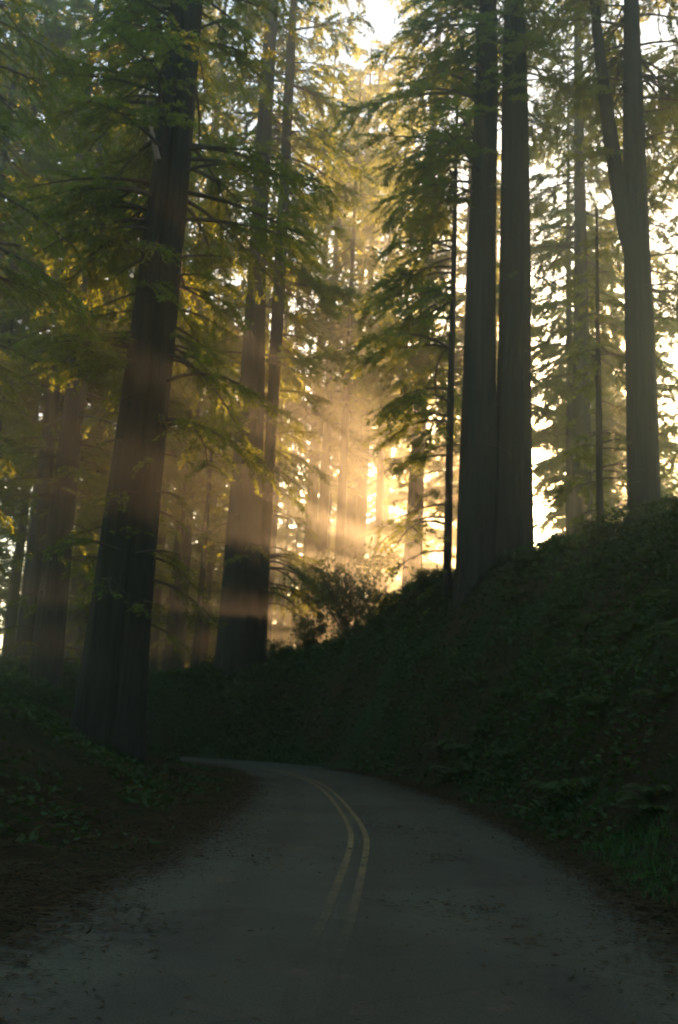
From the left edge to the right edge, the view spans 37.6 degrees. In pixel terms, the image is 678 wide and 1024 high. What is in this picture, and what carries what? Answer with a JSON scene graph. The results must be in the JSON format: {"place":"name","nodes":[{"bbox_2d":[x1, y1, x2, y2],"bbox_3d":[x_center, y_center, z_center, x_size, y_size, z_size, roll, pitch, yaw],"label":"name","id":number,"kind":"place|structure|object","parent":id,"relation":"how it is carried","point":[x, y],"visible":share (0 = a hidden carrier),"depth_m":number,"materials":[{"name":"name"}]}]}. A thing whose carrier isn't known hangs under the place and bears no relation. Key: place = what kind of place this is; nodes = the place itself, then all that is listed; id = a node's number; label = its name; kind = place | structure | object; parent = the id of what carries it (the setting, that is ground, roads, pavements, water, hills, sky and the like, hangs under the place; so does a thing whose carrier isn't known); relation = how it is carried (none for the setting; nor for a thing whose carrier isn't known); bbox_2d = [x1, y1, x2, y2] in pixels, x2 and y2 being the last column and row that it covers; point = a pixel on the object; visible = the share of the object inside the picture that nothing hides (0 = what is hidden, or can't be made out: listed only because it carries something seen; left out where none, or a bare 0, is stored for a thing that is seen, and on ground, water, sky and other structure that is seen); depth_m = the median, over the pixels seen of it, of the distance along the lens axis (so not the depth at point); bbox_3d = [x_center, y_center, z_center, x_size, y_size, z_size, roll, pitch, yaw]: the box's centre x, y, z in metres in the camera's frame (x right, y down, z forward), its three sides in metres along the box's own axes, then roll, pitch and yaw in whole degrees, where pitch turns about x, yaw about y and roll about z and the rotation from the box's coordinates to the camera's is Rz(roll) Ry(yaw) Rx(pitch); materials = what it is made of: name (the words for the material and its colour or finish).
{"place":"outdoors","nodes":[
{"label":"outdoors","id":0,"kind":"place"},
{"bbox_2d":[0,757,677,1023],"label":"road","id":1,"kind":"structure","parent":0,"point":[335,973],"depth_m":7.94,"materials":[{"name":"grey asphalt"}]},
{"bbox_2d":[0,510,677,938],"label":"ground","id":2,"kind":"structure","parent":0,"point":[368,708],"depth_m":31.40,"materials":[{"name":"green plant"}]},
{"bbox_2d":[0,45,27,531],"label":"conifer","id":3,"kind":"object","parent":2,"relation":"on","point":[3,410],"visible":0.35,"depth_m":52.43,"materials":[{"name":"green plant"}]},
{"bbox_2d":[0,456,35,653],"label":"forest tree","id":4,"kind":"object","parent":2,"relation":"on","point":[7,585],"visible":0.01,"depth_m":122.34,"materials":[{"name":"green plant"}]},
{"bbox_2d":[0,167,38,572],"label":"forest tree","id":5,"kind":"object","parent":2,"relation":"on","point":[14,513],"visible":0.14,"depth_m":80.66,"materials":[{"name":"green plant"}]},
{"bbox_2d":[0,387,41,650],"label":"forest tree","id":6,"kind":"object","parent":2,"relation":"on","point":[4,595],"visible":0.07,"depth_m":113.53,"materials":[{"name":"green plant"}]},
{"bbox_2d":[0,70,44,547],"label":"forest tree","id":7,"kind":"object","parent":2,"relation":"on","point":[11,498],"visible":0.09,"depth_m":76.21,"materials":[{"name":"green plant"}]},
{"bbox_2d":[0,0,64,435],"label":"forest tree","id":8,"kind":"object","parent":2,"relation":"on","point":[10,38],"visible":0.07,"depth_m":77.60,"materials":[{"name":"green plant"}]},
{"bbox_2d":[0,0,71,496],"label":"forest tree","id":9,"kind":"object","parent":2,"relation":"on","point":[5,336],"visible":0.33,"depth_m":66.33,"materials":[{"name":"green plant"}]},
{"bbox_2d":[0,0,78,449],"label":"forest tree","id":10,"kind":"object","parent":2,"relation":"on","point":[18,163],"depth_m":93.93,"materials":[{"name":"green plant"}]},
{"bbox_2d":[0,163,83,660],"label":"forest tree","id":11,"kind":"object","parent":2,"relation":"on","point":[14,594],"visible":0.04,"depth_m":94.43,"materials":[{"name":"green plant"}]},
{"bbox_2d":[0,0,96,431],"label":"forest tree","id":12,"kind":"object","parent":2,"relation":"on","point":[5,327],"visible":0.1,"depth_m":72.53,"materials":[{"name":"green plant"}]},
{"bbox_2d":[3,81,95,646],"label":"forest tree","id":13,"kind":"object","parent":2,"relation":"on","point":[33,489],"visible":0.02,"depth_m":107.58,"materials":[{"name":"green plant"}]},
{"bbox_2d":[0,0,104,579],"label":"conifer","id":14,"kind":"object","parent":2,"relation":"on","point":[22,112],"visible":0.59,"depth_m":40.92,"materials":[{"name":"green plant"}]},
{"bbox_2d":[0,0,116,478],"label":"conifer","id":15,"kind":"object","parent":2,"relation":"on","point":[16,278],"visible":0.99,"depth_m":29.02,"materials":[{"name":"green plant"}]},
{"bbox_2d":[2,0,130,562],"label":"forest tree","id":16,"kind":"object","parent":2,"relation":"on","point":[89,401],"visible":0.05,"depth_m":76.63,"materials":[{"name":"green plant"}]},
{"bbox_2d":[14,10,132,499],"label":"forest tree","id":17,"kind":"object","parent":2,"relation":"on","point":[62,400],"depth_m":82.00,"materials":[{"name":"green plant"}]},
{"bbox_2d":[0,0,148,662],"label":"forest tree","id":18,"kind":"object","parent":2,"relation":"on","point":[33,568],"visible":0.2,"depth_m":64.76,"materials":[{"name":"green plant"}]},
{"bbox_2d":[64,411,97,661],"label":"forest tree","id":19,"kind":"object","parent":2,"relation":"on","point":[72,584],"visible":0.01,"depth_m":111.37,"materials":[{"name":"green plant"}]},
{"bbox_2d":[0,4,164,697],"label":"conifer","id":20,"kind":"object","parent":2,"relation":"on","point":[46,657],"visible":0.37,"depth_m":46.73,"materials":[{"name":"plant"}]},
{"bbox_2d":[23,91,151,666],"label":"forest tree","id":21,"kind":"object","parent":2,"relation":"on","point":[84,584],"visible":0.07,"depth_m":82.34,"materials":[{"name":"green plant"}]},
{"bbox_2d":[66,267,135,665],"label":"forest tree","id":22,"kind":"object","parent":2,"relation":"on","point":[73,635],"depth_m":102.02,"materials":[{"name":"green plant"}]},
{"bbox_2d":[36,51,198,628],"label":"forest tree","id":23,"kind":"object","parent":2,"relation":"on","point":[100,377],"visible":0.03,"depth_m":72.24,"materials":[{"name":"green plant"}]},
{"bbox_2d":[57,17,217,655],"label":"forest tree","id":24,"kind":"object","parent":2,"relation":"on","point":[162,576],"visible":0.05,"depth_m":76.50,"materials":[{"name":"green plant"}]},
{"bbox_2d":[71,53,204,627],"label":"forest tree","id":25,"kind":"object","parent":2,"relation":"on","point":[178,448],"visible":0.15,"depth_m":66.93,"materials":[{"name":"green plant"}]},
{"bbox_2d":[63,0,219,423],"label":"forest tree","id":26,"kind":"object","parent":2,"relation":"on","point":[177,385],"visible":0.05,"depth_m":64.49,"materials":[{"name":"green plant"}]},
{"bbox_2d":[0,0,346,764],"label":"redwood tree","id":27,"kind":"object","parent":2,"relation":"on","point":[110,702],"visible":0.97,"depth_m":31.98,"materials":[{"name":"green plant"}]},
{"bbox_2d":[158,517,189,667],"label":"forest tree","id":28,"kind":"object","parent":2,"relation":"on","point":[159,655],"visible":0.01,"depth_m":116.97,"materials":[{"name":"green plant"}]},
{"bbox_2d":[157,459,197,670],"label":"forest tree","id":29,"kind":"object","parent":2,"relation":"on","point":[164,621],"depth_m":131.05,"materials":[{"name":"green plant"}]},
{"bbox_2d":[148,18,234,671],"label":"forest tree","id":30,"kind":"object","parent":2,"relation":"on","point":[154,635],"visible":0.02,"depth_m":96.72,"materials":[{"name":"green plant"}]},
{"bbox_2d":[164,461,222,669],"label":"forest tree","id":31,"kind":"object","parent":2,"relation":"on","point":[192,560],"visible":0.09,"depth_m":118.34,"materials":[{"name":"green plant"}]},
{"bbox_2d":[162,272,229,669],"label":"forest tree","id":32,"kind":"object","parent":2,"relation":"on","point":[186,487],"visible":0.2,"depth_m":73.37,"materials":[{"name":"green plant"}]},
{"bbox_2d":[150,98,250,669],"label":"forest tree","id":33,"kind":"object","parent":2,"relation":"on","point":[212,537],"visible":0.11,"depth_m":89.19,"materials":[{"name":"green plant"}]},
{"bbox_2d":[133,0,271,671],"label":"forest tree","id":34,"kind":"object","parent":2,"relation":"on","point":[182,621],"visible":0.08,"depth_m":84.76,"materials":[{"name":"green plant"}]},
{"bbox_2d":[185,467,226,663],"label":"forest tree","id":35,"kind":"object","parent":2,"relation":"on","point":[211,639],"visible":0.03,"depth_m":135.07,"materials":[{"name":"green plant"}]},
{"bbox_2d":[171,278,242,666],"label":"forest tree","id":36,"kind":"object","parent":2,"relation":"on","point":[207,482],"visible":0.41,"depth_m":69.54,"materials":[{"name":"green plant"}]},
{"bbox_2d":[190,275,236,648],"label":"forest tree","id":37,"kind":"object","parent":2,"relation":"on","point":[195,538],"visible":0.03,"depth_m":126.89,"materials":[{"name":"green plant"}]},
{"bbox_2d":[165,231,263,665],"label":"forest tree","id":38,"kind":"object","parent":2,"relation":"on","point":[204,651],"visible":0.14,"depth_m":103.44,"materials":[{"name":"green plant"}]},
{"bbox_2d":[199,337,282,662],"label":"forest tree","id":39,"kind":"object","parent":2,"relation":"on","point":[213,644],"visible":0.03,"depth_m":112.38,"materials":[{"name":"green plant"}]},
{"bbox_2d":[218,70,325,486],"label":"forest tree","id":40,"kind":"object","parent":2,"relation":"on","point":[270,291],"visible":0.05,"depth_m":108.31,"materials":[{"name":"green plant"}]},
{"bbox_2d":[173,0,378,676],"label":"redwood tree","id":41,"kind":"object","parent":2,"relation":"on","point":[245,592],"visible":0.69,"depth_m":61.03,"materials":[{"name":"green plant"}]},
{"bbox_2d":[265,638,301,664],"bbox_3d":[-3.386,7.996,55.542,1.792,1.848,2.385,14,-17,-43],"label":"shrub","id":42,"kind":"object","parent":2,"relation":"on","point":[282,653],"visible":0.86,"depth_m":55.26,"materials":[{"name":"green plant"}]},
{"bbox_2d":[236,156,334,659],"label":"forest tree","id":43,"kind":"object","parent":2,"relation":"on","point":[276,499],"visible":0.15,"depth_m":98.19,"materials":[{"name":"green plant"}]},
{"bbox_2d":[271,483,302,652],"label":"forest tree","id":44,"kind":"object","parent":2,"relation":"on","point":[282,546],"visible":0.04,"depth_m":154.99,"materials":[{"name":"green plant"}]},
{"bbox_2d":[270,420,306,654],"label":"forest tree","id":45,"kind":"object","parent":2,"relation":"on","point":[285,546],"visible":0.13,"depth_m":141.00,"materials":[{"name":"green plant"}]},
{"bbox_2d":[273,492,303,648],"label":"forest tree","id":46,"kind":"object","parent":2,"relation":"on","point":[276,579],"visible":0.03,"depth_m":162.18,"materials":[{"name":"green plant"}]},
{"bbox_2d":[271,444,318,652],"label":"forest tree","id":47,"kind":"object","parent":2,"relation":"on","point":[279,611],"visible":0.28,"depth_m":132.77,"materials":[{"name":"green plant"}]},
{"bbox_2d":[288,618,333,651],"bbox_3d":[-1.733,7.163,56.511,2.653,2.480,2.058,6,-13,-15],"label":"shrub","id":48,"kind":"object","parent":2,"relation":"on","point":[305,636],"visible":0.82,"depth_m":56.37,"materials":[{"name":"green plant"}]},
{"bbox_2d":[264,20,378,649],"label":"forest tree","id":49,"kind":"object","parent":2,"relation":"on","point":[312,512],"visible":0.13,"depth_m":111.52,"materials":[{"name":"green plant"}]},
{"bbox_2d":[296,443,346,640],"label":"forest tree","id":50,"kind":"object","parent":2,"relation":"on","point":[331,501],"visible":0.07,"depth_m":126.25,"materials":[{"name":"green plant"}]},
{"bbox_2d":[282,72,382,644],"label":"forest tree","id":51,"kind":"object","parent":2,"relation":"on","point":[329,439],"visible":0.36,"depth_m":102.21,"materials":[{"name":"green plant"}]},
{"bbox_2d":[292,268,375,620],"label":"forest tree","id":52,"kind":"object","parent":2,"relation":"on","point":[332,541],"visible":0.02,"depth_m":140.40,"materials":[{"name":"green plant"}]},
{"bbox_2d":[0,494,677,883],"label":"undergrowth","id":53,"kind":"object","parent":2,"relation":"on","point":[338,638],"visible":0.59,"depth_m":31.38,"materials":[{"name":"green plant"}]},
{"bbox_2d":[0,538,677,1023],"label":"leaf litter","id":54,"kind":"object","parent":2,"relation":"on","point":[238,796],"visible":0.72,"depth_m":13.76,"materials":[{"name":"brown plant"}]},
{"bbox_2d":[283,68,407,638],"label":"forest tree","id":55,"kind":"object","parent":2,"relation":"on","point":[349,332],"visible":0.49,"depth_m":94.61,"materials":[{"name":"green plant"}]},
{"bbox_2d":[290,539,406,639],"bbox_3d":[0.921,4.916,57.131,7.723,6.536,7.622,3,-12,0],"label":"shrub","id":56,"kind":"object","parent":2,"relation":"on","point":[351,608],"visible":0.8,"depth_m":56.77,"materials":[{"name":"green plant"}]},
{"bbox_2d":[294,38,418,623],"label":"forest tree","id":57,"kind":"object","parent":2,"relation":"on","point":[350,521],"visible":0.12,"depth_m":119.20,"materials":[{"name":"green plant"}]},
{"bbox_2d":[308,54,416,628],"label":"forest tree","id":58,"kind":"object","parent":2,"relation":"on","point":[361,518],"visible":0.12,"depth_m":108.05,"materials":[{"name":"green plant"}]},
{"bbox_2d":[366,468,401,612],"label":"forest tree","id":59,"kind":"object","parent":2,"relation":"on","point":[393,515],"visible":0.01,"depth_m":151.15,"materials":[{"name":"green plant"}]},
{"bbox_2d":[367,456,403,588],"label":"forest tree","id":60,"kind":"object","parent":2,"relation":"on","point":[395,585],"visible":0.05,"depth_m":135.97,"materials":[{"name":"plant"}]},
{"bbox_2d":[336,117,436,617],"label":"forest tree","id":61,"kind":"object","parent":2,"relation":"on","point":[368,232],"visible":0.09,"depth_m":101.25,"materials":[{"name":"green plant"}]},
{"bbox_2d":[365,440,407,620],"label":"forest tree","id":62,"kind":"object","parent":2,"relation":"on","point":[370,517],"visible":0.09,"depth_m":126.73,"materials":[{"name":"green plant"}]},
{"bbox_2d":[334,35,448,591],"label":"forest tree","id":63,"kind":"object","parent":2,"relation":"on","point":[385,506],"visible":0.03,"depth_m":115.18,"materials":[{"name":"green plant"}]},
{"bbox_2d":[333,75,474,614],"bbox_3d":[3.344,-8.586,48.052,7.166,30.000,10.536,3,-12,0],"label":"slender tree","id":64,"kind":"object","parent":2,"relation":"on","point":[397,339],"visible":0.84,"depth_m":46.42,"materials":[{"name":"green plant"}]},
{"bbox_2d":[359,361,458,614],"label":"forest tree","id":65,"kind":"object","parent":2,"relation":"on","point":[389,528],"visible":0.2,"depth_m":95.15,"materials":[{"name":"green plant"}]},
{"bbox_2d":[388,426,438,587],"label":"forest tree","id":66,"kind":"object","parent":2,"relation":"on","point":[423,560],"visible":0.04,"depth_m":143.28,"materials":[{"name":"green plant"}]},
{"bbox_2d":[400,459,442,585],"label":"forest tree","id":67,"kind":"object","parent":2,"relation":"on","point":[437,526],"visible":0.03,"depth_m":154.43,"materials":[{"name":"green plant"}]},
{"bbox_2d":[402,563,441,602],"bbox_3d":[3.985,3.481,47.188,2.211,2.110,2.700,6,-13,-17],"label":"shrub","id":68,"kind":"object","parent":2,"relation":"on","point":[421,577],"visible":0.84,"depth_m":46.56,"materials":[{"name":"green plant"}]},
{"bbox_2d":[345,0,501,589],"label":"redwood tree","id":69,"kind":"object","parent":2,"relation":"on","point":[415,489],"visible":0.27,"depth_m":81.22,"materials":[{"name":"green plant"}]},
{"bbox_2d":[403,342,462,565],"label":"forest tree","id":70,"kind":"object","parent":2,"relation":"on","point":[427,538],"visible":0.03,"depth_m":103.70,"materials":[{"name":"green plant"}]},
{"bbox_2d":[422,406,458,562],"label":"forest tree","id":71,"kind":"object","parent":2,"relation":"on","point":[438,555],"visible":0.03,"depth_m":163.91,"materials":[{"name":"green plant"}]},
{"bbox_2d":[427,765,463,775],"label":"sword fern","id":72,"kind":"object","parent":2,"relation":"on","point":[453,772],"visible":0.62,"depth_m":30.36,"materials":[{"name":"green plant"}]},
{"bbox_2d":[441,739,473,752],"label":"sword fern","id":73,"kind":"object","parent":2,"relation":"on","point":[461,747],"visible":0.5,"depth_m":31.34,"materials":[{"name":"green plant"}]},
{"bbox_2d":[374,39,543,520],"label":"forest tree","id":74,"kind":"object","parent":2,"relation":"on","point":[414,361],"visible":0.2,"depth_m":74.31,"materials":[{"name":"green plant"}]},
{"bbox_2d":[446,672,488,684],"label":"sword fern","id":75,"kind":"object","parent":2,"relation":"on","point":[478,679],"visible":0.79,"depth_m":35.07,"materials":[{"name":"green plant"}]},
{"bbox_2d":[329,0,607,614],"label":"redwood tree","id":76,"kind":"object","parent":2,"relation":"on","point":[495,517],"visible":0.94,"depth_m":45.19,"materials":[{"name":"green plant"}]},
{"bbox_2d":[412,103,537,540],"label":"forest tree","id":77,"kind":"object","parent":2,"relation":"on","point":[457,359],"visible":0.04,"depth_m":82.12,"materials":[{"name":"green plant"}]},
{"bbox_2d":[424,162,543,553],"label":"forest tree","id":78,"kind":"object","parent":2,"relation":"on","point":[433,481],"visible":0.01,"depth_m":91.10,"materials":[{"name":"green plant"}]},
{"bbox_2d":[424,210,554,523],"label":"forest tree","id":79,"kind":"object","parent":2,"relation":"on","point":[532,342],"visible":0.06,"depth_m":102.37,"materials":[{"name":"green plant"}]},
{"bbox_2d":[519,692,570,705],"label":"sword fern","id":80,"kind":"object","parent":2,"relation":"on","point":[549,697],"visible":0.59,"depth_m":25.04,"materials":[{"name":"green plant"}]},
{"bbox_2d":[517,777,592,798],"bbox_3d":[4.394,5.182,18.655,1.980,0.481,2.163,3,-12,0],"label":"sword fern","id":81,"kind":"object","parent":2,"relation":"on","point":[566,788],"visible":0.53,"depth_m":18.45,"materials":[{"name":"green plant"}]},
{"bbox_2d":[529,53,626,551],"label":"forest tree","id":82,"kind":"object","parent":2,"relation":"on","point":[557,440],"visible":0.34,"depth_m":74.49,"materials":[{"name":"green plant"}]},
{"bbox_2d":[531,142,626,535],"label":"forest tree","id":83,"kind":"object","parent":2,"relation":"on","point":[539,486],"visible":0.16,"depth_m":82.24,"materials":[{"name":"green plant"}]},
{"bbox_2d":[533,230,626,534],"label":"forest tree","id":84,"kind":"object","parent":2,"relation":"on","point":[613,498],"visible":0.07,"depth_m":89.53,"materials":[{"name":"green plant"}]},
{"bbox_2d":[540,208,626,532],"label":"forest tree","id":85,"kind":"object","parent":2,"relation":"on","point":[557,525],"visible":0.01,"depth_m":96.00,"materials":[{"name":"green plant"}]},
{"bbox_2d":[496,0,674,537],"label":"redwood tree","id":86,"kind":"object","parent":2,"relation":"on","point":[580,234],"visible":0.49,"depth_m":68.11,"materials":[{"name":"green plant"}]},
{"bbox_2d":[566,694,610,710],"bbox_3d":[5.668,4.047,21.294,1.736,0.414,1.856,3,-12,0],"label":"sword fern","id":87,"kind":"object","parent":2,"relation":"on","point":[588,699],"visible":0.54,"depth_m":21.14,"materials":[{"name":"green plant"}]},
{"bbox_2d":[552,208,626,510],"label":"forest tree","id":88,"kind":"object","parent":2,"relation":"on","point":[603,306],"visible":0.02,"depth_m":108.89,"materials":[{"name":"green plant"}]},
{"bbox_2d":[509,765,677,905],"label":"grass","id":89,"kind":"structure","parent":2,"relation":"on","point":[620,836],"depth_m":13.26,"materials":[{"name":"green plant"}]},
{"bbox_2d":[528,0,677,514],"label":"redwood tree","id":90,"kind":"object","parent":2,"relation":"on","point":[630,183],"visible":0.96,"depth_m":44.43,"materials":[{"name":"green plant"}]},
{"bbox_2d":[539,208,668,541],"bbox_3d":[11.749,-5.295,44.228,5.546,18.000,4.802,-3,-13,22],"label":"slender tree","id":91,"kind":"object","parent":2,"relation":"on","point":[620,438],"visible":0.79,"depth_m":44.62,"materials":[{"name":"green plant"}]},
{"bbox_2d":[573,89,677,522],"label":"forest tree","id":92,"kind":"object","parent":2,"relation":"on","point":[605,225],"visible":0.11,"depth_m":77.40,"materials":[{"name":"green plant"}]},
{"bbox_2d":[611,790,669,812],"bbox_3d":[4.503,4.181,14.301,1.376,0.318,1.444,3,-12,0],"label":"sword fern","id":93,"kind":"object","parent":2,"relation":"on","point":[645,806],"visible":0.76,"depth_m":14.12,"materials":[{"name":"green plant"}]},
{"bbox_2d":[617,783,672,799],"bbox_3d":[4.675,4.079,14.492,1.329,0.250,1.179,3,-12,0],"label":"sword fern","id":94,"kind":"object","parent":2,"relation":"on","point":[647,791],"visible":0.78,"depth_m":14.38,"materials":[{"name":"green plant"}]},
{"bbox_2d":[617,0,677,230],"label":"forest tree","id":95,"kind":"object","parent":2,"relation":"on","point":[654,58],"visible":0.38,"depth_m":58.57,"materials":[{"name":"green plant"}]},
{"bbox_2d":[621,242,677,518],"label":"forest tree","id":96,"kind":"object","parent":2,"relation":"on","point":[668,481],"visible":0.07,"depth_m":105.06,"materials":[{"name":"green plant"}]},
{"bbox_2d":[631,686,677,701],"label":"sword fern","id":97,"kind":"object","parent":2,"relation":"on","point":[651,693],"visible":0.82,"depth_m":17.35,"materials":[{"name":"green plant"}]},
{"bbox_2d":[645,618,677,639],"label":"sword fern","id":98,"kind":"object","parent":2,"relation":"on","point":[672,632],"visible":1,"depth_m":17.95,"materials":[{"name":"green plant"}]},
{"bbox_2d":[654,221,677,507],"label":"forest tree","id":99,"kind":"object","parent":2,"relation":"on","point":[665,447],"visible":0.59,"depth_m":55.48,"materials":[{"name":"green plant"}]},
{"bbox_2d":[656,492,677,505],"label":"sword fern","id":100,"kind":"object","parent":2,"relation":"on","point":[668,499],"visible":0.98,"depth_m":28.25,"materials":[{"name":"green plant"}]},
{"bbox_2d":[0,0,677,651],"label":"sky","id":101,"kind":"structure","parent":0,"point":[381,16],"materials":[{"name":"white"}]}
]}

